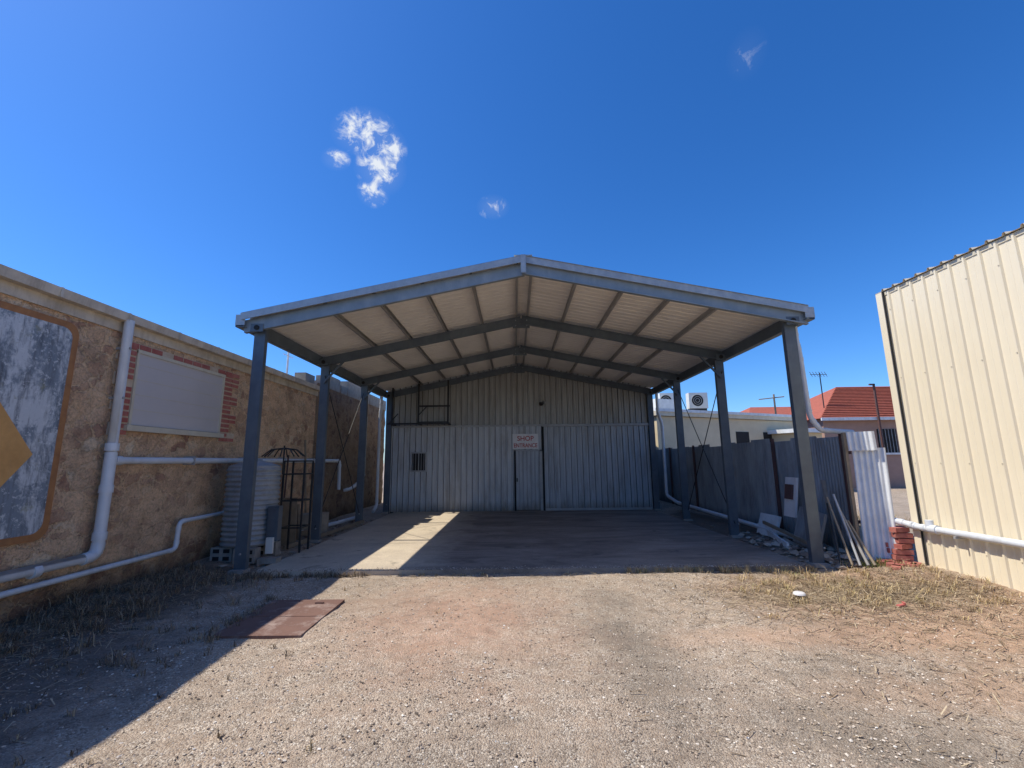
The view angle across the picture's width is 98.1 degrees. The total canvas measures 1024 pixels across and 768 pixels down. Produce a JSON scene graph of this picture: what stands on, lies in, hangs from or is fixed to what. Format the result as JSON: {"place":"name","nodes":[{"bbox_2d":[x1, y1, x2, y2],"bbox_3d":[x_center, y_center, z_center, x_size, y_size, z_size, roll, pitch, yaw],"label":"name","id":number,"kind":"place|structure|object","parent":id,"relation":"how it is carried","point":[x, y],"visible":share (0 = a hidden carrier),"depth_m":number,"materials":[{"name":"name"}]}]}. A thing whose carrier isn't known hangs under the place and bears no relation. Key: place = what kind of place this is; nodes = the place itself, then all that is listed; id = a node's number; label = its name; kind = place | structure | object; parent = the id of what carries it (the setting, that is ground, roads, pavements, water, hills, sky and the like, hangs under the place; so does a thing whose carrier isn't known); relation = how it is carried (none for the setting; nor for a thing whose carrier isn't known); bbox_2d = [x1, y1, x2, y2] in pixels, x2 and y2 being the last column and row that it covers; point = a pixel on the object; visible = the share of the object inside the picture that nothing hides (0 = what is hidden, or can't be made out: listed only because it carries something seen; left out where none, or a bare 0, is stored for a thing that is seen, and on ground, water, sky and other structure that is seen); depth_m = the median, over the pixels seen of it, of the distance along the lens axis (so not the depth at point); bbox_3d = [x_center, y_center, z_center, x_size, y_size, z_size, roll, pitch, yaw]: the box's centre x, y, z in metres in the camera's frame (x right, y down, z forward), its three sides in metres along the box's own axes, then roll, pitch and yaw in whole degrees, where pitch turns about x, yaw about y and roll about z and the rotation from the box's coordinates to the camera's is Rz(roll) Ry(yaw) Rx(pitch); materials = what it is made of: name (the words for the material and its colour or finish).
{"place":"outdoors","nodes":[
{"label":"outdoors","id":0,"kind":"place"},
{"bbox_2d":[0,463,1023,767],"bbox_3d":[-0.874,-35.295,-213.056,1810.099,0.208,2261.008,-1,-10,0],"label":"ground","id":1,"kind":"structure","parent":0,"point":[590,739],"depth_m":3.52,"materials":[{"name":"beige gravel"}]},
{"bbox_2d":[0,293,315,623],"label":"walls","id":2,"kind":"structure","parent":1,"relation":"on","point":[152,506],"depth_m":6.39,"materials":[{"name":"stone"}]},
{"bbox_2d":[0,300,78,546],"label":"painted wall sign","id":3,"kind":"object","parent":2,"relation":"attached to","point":[38,351],"visible":1,"depth_m":5.06,"materials":[{"name":"paint"}]},
{"bbox_2d":[0,264,319,395],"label":"gutter","id":4,"kind":"object","parent":2,"relation":"attached to","point":[17,284],"visible":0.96,"depth_m":6.13,"materials":[{"name":"beige metal"}]},
{"bbox_2d":[0,319,340,582],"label":"stormwater pipe","id":5,"kind":"object","parent":2,"relation":"attached to","point":[112,459],"visible":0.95,"depth_m":5.95,"materials":[{"name":"white plastic"}]},
{"bbox_2d":[106,342,239,442],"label":"brick quoins","id":6,"kind":"object","parent":2,"relation":"attached to","point":[229,401],"visible":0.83,"depth_m":7.63,"materials":[{"name":"brick"}]},
{"bbox_2d":[122,349,225,437],"bbox_3d":[-5.470,0.248,7.397,0.090,1.190,2.110,-1,-10,0],"label":"boarded window","id":7,"kind":"structure","parent":2,"relation":"attached to","point":[174,396],"depth_m":7.20,"materials":[{"name":"white paint"}]},
{"bbox_2d":[0,558,366,767],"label":"dead weeds","id":8,"kind":"object","parent":1,"relation":"on","point":[93,611],"visible":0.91,"depth_m":5.04,"materials":[{"name":"brown plant"}]},
{"bbox_2d":[209,541,280,563],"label":"concrete blocks","id":9,"kind":"object","parent":1,"relation":"on","point":[218,553],"depth_m":7.74,"materials":[{"name":"grey concrete"}]},
{"bbox_2d":[215,599,344,638],"bbox_3d":[-2.540,2.607,4.979,0.890,0.045,1.170,-1,-10,0],"label":"steel cover plate","id":10,"kind":"object","parent":1,"relation":"on","point":[282,619],"visible":0.95,"depth_m":4.84,"materials":[{"name":"brown metal"}]},
{"bbox_2d":[198,519,372,568],"bbox_3d":[-4.719,3.556,10.365,1.414,0.173,6.404,-1,-10,0],"label":"rubble pile","id":11,"kind":"object","parent":1,"relation":"on","point":[225,565],"visible":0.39,"depth_m":9.16,"materials":[{"name":"grey stone"}]},
{"bbox_2d":[278,440,363,549],"bbox_3d":[-4.839,2.547,11.132,1.028,2.303,4.281,-2,-10,5],"label":"scrap pile","id":12,"kind":"object","parent":1,"relation":"on","point":[295,520],"visible":0.56,"depth_m":10.22,"materials":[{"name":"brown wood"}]},
{"bbox_2d":[295,372,385,519],"bbox_3d":[-8.664,2.341,15.230,6.483,4.600,7.300,-1,-10,0],"label":"stone annex","id":13,"kind":"object","parent":1,"relation":"on","point":[345,397],"visible":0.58,"depth_m":14.72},
{"bbox_2d":[283,352,291,373],"bbox_3d":[-6.948,-0.527,13.737,0.060,1.500,0.600,-1,-10,0],"label":"vent mast","id":14,"kind":"object","parent":13,"relation":"on","point":[288,356],"visible":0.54,"depth_m":13.74,"materials":[{"name":"white metal"}]},
{"bbox_2d":[343,436,366,491],"bbox_3d":[-5.037,2.239,14.315,0.650,2.398,0.124,5,-11,-31],"label":"downpipe","id":15,"kind":"object","parent":13,"relation":"attached to","point":[349,488],"visible":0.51,"depth_m":14.05,"materials":[{"name":"white plastic"}]},
{"bbox_2d":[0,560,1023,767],"bbox_3d":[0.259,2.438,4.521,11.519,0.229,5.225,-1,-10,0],"label":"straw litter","id":16,"kind":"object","parent":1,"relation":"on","point":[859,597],"visible":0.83,"depth_m":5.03,"materials":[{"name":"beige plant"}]},
{"bbox_2d":[252,509,811,576],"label":"concrete slab","id":17,"kind":"structure","parent":1,"relation":"on","point":[529,539],"depth_m":8.79,"materials":[{"name":"grey concrete"}]},
{"bbox_2d":[219,459,281,547],"bbox_3d":[-4.817,2.162,8.233,0.907,1.530,0.907,-1,-10,0],"label":"water tank","id":18,"kind":"object","parent":17,"relation":"on","point":[268,483],"visible":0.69,"depth_m":7.91,"materials":[{"name":"grey metal"}]},
{"bbox_2d":[0,511,223,598],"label":"stormwater pipe","id":19,"kind":"object","parent":18,"relation":"attached to","point":[34,586],"visible":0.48,"depth_m":5.86,"materials":[{"name":"white plastic"}]},
{"bbox_2d":[265,506,282,553],"bbox_3d":[-4.273,2.597,7.941,0.200,0.800,0.200,-1,-10,0],"label":"meter box","id":20,"kind":"object","parent":17,"relation":"on","point":[274,524],"visible":1,"depth_m":7.91,"materials":[{"name":"grey metal"}]},
{"bbox_2d":[261,446,313,552],"bbox_3d":[-4.402,2.188,8.502,0.803,2.000,0.784,-1,-10,0],"label":"black metal stand","id":21,"kind":"object","parent":17,"relation":"on","point":[302,500],"visible":0.94,"depth_m":8.62,"materials":[{"name":"metal"}]},
{"bbox_2d":[388,363,653,512],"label":"corrugated shed","id":22,"kind":"structure","parent":17,"relation":"on","point":[592,452],"depth_m":15.48,"materials":[{"name":"grey metal"}]},
{"bbox_2d":[410,452,426,471],"bbox_3d":[-3.239,2.701,15.401,0.560,0.680,0.071,-1,-10,0],"label":"barred window","id":23,"kind":"structure","parent":22,"relation":"in","point":[418,463],"depth_m":15.39,"materials":[{"name":"metal"}]},
{"bbox_2d":[387,380,450,425],"bbox_3d":[-3.209,0.680,15.543,2.130,1.550,0.520,-1,-10,0],"label":"steel bracket frame","id":24,"kind":"object","parent":22,"relation":"attached to","point":[391,423],"visible":0.99,"depth_m":15.26,"materials":[{"name":"grey metal"}]},
{"bbox_2d":[513,434,537,448],"bbox_3d":[0.468,1.999,15.468,0.890,0.520,0.031,-1,-10,0],"label":"shop entrance sign","id":25,"kind":"object","parent":22,"relation":"attached to","point":[525,441],"visible":1,"depth_m":15.46,"materials":[{"name":"white paint"}]},
{"bbox_2d":[514,450,543,510],"bbox_3d":[0.568,3.298,15.273,0.980,2.050,0.070,-1,-10,0],"label":"entrance door","id":26,"kind":"structure","parent":22,"relation":"in","point":[528,469],"depth_m":15.28,"materials":[{"name":"grey metal"}]},
{"bbox_2d":[542,423,652,510],"bbox_3d":[2.928,2.837,15.322,3.710,2.920,0.120,-1,-10,0],"label":"sliding door","id":27,"kind":"structure","parent":22,"relation":"in","point":[586,466],"depth_m":15.33,"materials":[{"name":"grey metal"}]},
{"bbox_2d":[259,562,807,571],"bbox_3d":[0.320,2.925,7.126,8.711,0.023,0.354,-1,-10,0],"label":"loose grit","id":28,"kind":"object","parent":17,"relation":"on","point":[452,567],"visible":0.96,"depth_m":7.02,"materials":[{"name":"gravel"}]},
{"bbox_2d":[227,254,854,574],"bbox_3d":[0.615,1.055,11.427,10.604,5.314,8.435,-1,-10,0],"label":"carport","id":29,"kind":"object","parent":1,"relation":"on","point":[657,335],"visible":0.98,"depth_m":9.69,"materials":[{"name":"grey metal"}]},
{"bbox_2d":[372,396,382,512],"bbox_3d":[-4.546,2.323,15.046,0.154,3.924,0.429,-1,-10,0],"label":"downpipe","id":30,"kind":"object","parent":29,"relation":"attached to","point":[378,456],"visible":0.97,"depth_m":15.15,"materials":[{"name":"white plastic"}]},
{"bbox_2d":[655,393,792,538],"bbox_3d":[5.385,1.653,12.094,0.438,3.849,6.463,0,-10,-3],"label":"downpipe","id":31,"kind":"object","parent":29,"relation":"attached to","point":[745,522],"visible":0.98,"depth_m":14.60,"materials":[{"name":"white plastic"}]},
{"bbox_2d":[306,511,1020,751],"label":"dry grass","id":32,"kind":"structure","parent":1,"relation":"on","point":[723,569],"depth_m":5.81,"materials":[{"name":"beige plant"}]},
{"bbox_2d":[654,416,792,449],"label":"walls","id":33,"kind":"structure","parent":1,"relation":"on","point":[755,429],"depth_m":21.15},
{"bbox_2d":[653,399,791,420],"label":"roof","id":34,"kind":"structure","parent":33,"relation":"on","point":[666,407],"depth_m":21.71,"materials":[{"name":"grey metal"}]},
{"bbox_2d":[658,393,673,399],"bbox_3d":[7.859,1.062,22.691,0.707,1.160,0.422,-1,-10,0],"label":"air conditioner","id":35,"kind":"object","parent":34,"relation":"on","point":[665,395],"visible":0.29,"depth_m":22.58,"materials":[{"name":"white metal"}]},
{"bbox_2d":[686,393,707,410],"bbox_3d":[9.463,1.042,22.684,0.950,1.160,0.422,-1,-10,0],"label":"air conditioner","id":36,"kind":"object","parent":34,"relation":"on","point":[696,401],"visible":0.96,"depth_m":22.52,"materials":[{"name":"white metal"}]},
{"bbox_2d":[736,428,821,442],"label":"windows and porch","id":37,"kind":"structure","parent":33,"relation":"in","point":[777,435],"depth_m":22.19,"materials":[{"name":"white"}]},
{"bbox_2d":[656,434,860,551],"bbox_3d":[7.277,2.793,12.886,3.070,2.130,10.940,-1,-10,0],"label":"corrugated fence","id":38,"kind":"object","parent":1,"relation":"on","point":[763,468],"visible":0.52,"depth_m":10.32,"materials":[{"name":"grey metal"}]},
{"bbox_2d":[741,407,790,414],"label":"neighbouring house","id":39,"kind":"structure","parent":1,"relation":"on","point":[779,410],"depth_m":29.15,"materials":[{"name":"red tile"}]},
{"bbox_2d":[759,394,783,413],"bbox_3d":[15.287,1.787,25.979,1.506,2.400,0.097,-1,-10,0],"label":"utility pole","id":40,"kind":"object","parent":1,"relation":"on","point":[773,397],"visible":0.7,"depth_m":26.11,"materials":[{"name":"brown wood"}]},
{"bbox_2d":[710,525,863,569],"bbox_3d":[5.107,3.141,8.873,1.282,0.246,4.510,-1,-10,0],"label":"rubble pile","id":41,"kind":"object","parent":1,"relation":"on","point":[794,549],"visible":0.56,"depth_m":7.88,"materials":[{"name":"grey stone"}]},
{"bbox_2d":[757,477,838,550],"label":"discarded panels","id":42,"kind":"object","parent":1,"relation":"on","point":[770,521],"visible":0.83,"depth_m":8.49,"materials":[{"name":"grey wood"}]},
{"bbox_2d":[793,591,805,595],"bbox_3d":[3.476,2.530,5.374,0.140,0.030,0.136,-1,-10,0],"label":"plastic lid","id":43,"kind":"object","parent":1,"relation":"on","point":[799,593],"visible":1,"depth_m":5.34,"materials":[{"name":"white plastic"}]},
{"bbox_2d":[781,556,889,591],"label":"green weeds","id":44,"kind":"object","parent":1,"relation":"on","point":[864,565],"visible":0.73,"depth_m":6.57,"materials":[{"name":"plant"}]},
{"bbox_2d":[791,386,905,487],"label":"red tiled house","id":45,"kind":"structure","parent":1,"relation":"on","point":[851,408],"depth_m":23.89,"materials":[{"name":"tile"}]},
{"bbox_2d":[810,372,827,407],"bbox_3d":[17.642,0.396,25.393,0.950,2.285,0.216,-1,-10,0],"label":"tv antenna","id":46,"kind":"object","parent":45,"relation":"attached to","point":[819,376],"visible":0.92,"depth_m":25.48,"materials":[{"name":"black metal"}]},
{"bbox_2d":[826,494,875,565],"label":"leaning poles","id":47,"kind":"object","parent":1,"relation":"on","point":[848,525],"visible":1,"depth_m":6.86,"materials":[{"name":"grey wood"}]},
{"bbox_2d":[841,431,895,560],"bbox_3d":[5.638,1.805,6.989,0.144,2.100,0.542,9,-14,-43],"label":"white corrugated panel","id":48,"kind":"object","parent":1,"relation":"on","point":[876,510],"visible":0.81,"depth_m":7.01,"materials":[{"name":"corrugated galvanised steel"},{"name":"white painted metal"}]},
{"bbox_2d":[868,384,890,486],"bbox_3d":[19.277,2.720,23.294,0.280,5.550,0.080,-1,-10,0],"label":"rusty post","id":49,"kind":"object","parent":1,"relation":"on","point":[878,415],"visible":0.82,"depth_m":23.45,"materials":[{"name":"metal"}]},
{"bbox_2d":[876,526,922,569],"bbox_3d":[5.708,2.434,6.625,0.856,0.546,0.502,3,-11,-21],"label":"brick stack","id":50,"kind":"object","parent":1,"relation":"on","point":[904,541],"visible":0.82,"depth_m":6.65,"materials":[{"name":"red brick"}]},
{"bbox_2d":[896,601,905,606],"bbox_3d":[4.370,2.469,4.979,0.158,0.027,0.054,5,-11,-28],"label":"plastic scrap","id":51,"kind":"object","parent":1,"relation":"on","point":[903,603],"visible":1,"depth_m":4.97,"materials":[{"name":"plastic"}]},
{"bbox_2d":[875,223,1023,591],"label":"cream metal shed","id":52,"kind":"structure","parent":1,"relation":"on","point":[952,331],"depth_m":5.91,"materials":[{"name":"beige metal"}]},
{"bbox_2d":[895,518,1023,547],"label":"stormwater pipe","id":53,"kind":"object","parent":52,"relation":"attached to","point":[929,526],"visible":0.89,"depth_m":5.90,"materials":[{"name":"white plastic"}]},
{"bbox_2d":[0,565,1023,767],"bbox_3d":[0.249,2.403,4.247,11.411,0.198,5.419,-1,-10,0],"label":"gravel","id":54,"kind":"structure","parent":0,"point":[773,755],"depth_m":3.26,"materials":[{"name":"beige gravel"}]},
{"bbox_2d":[0,0,1023,462],"label":"sky","id":55,"kind":"structure","parent":0,"point":[187,167],"materials":[{"name":"blue"}]}
]}

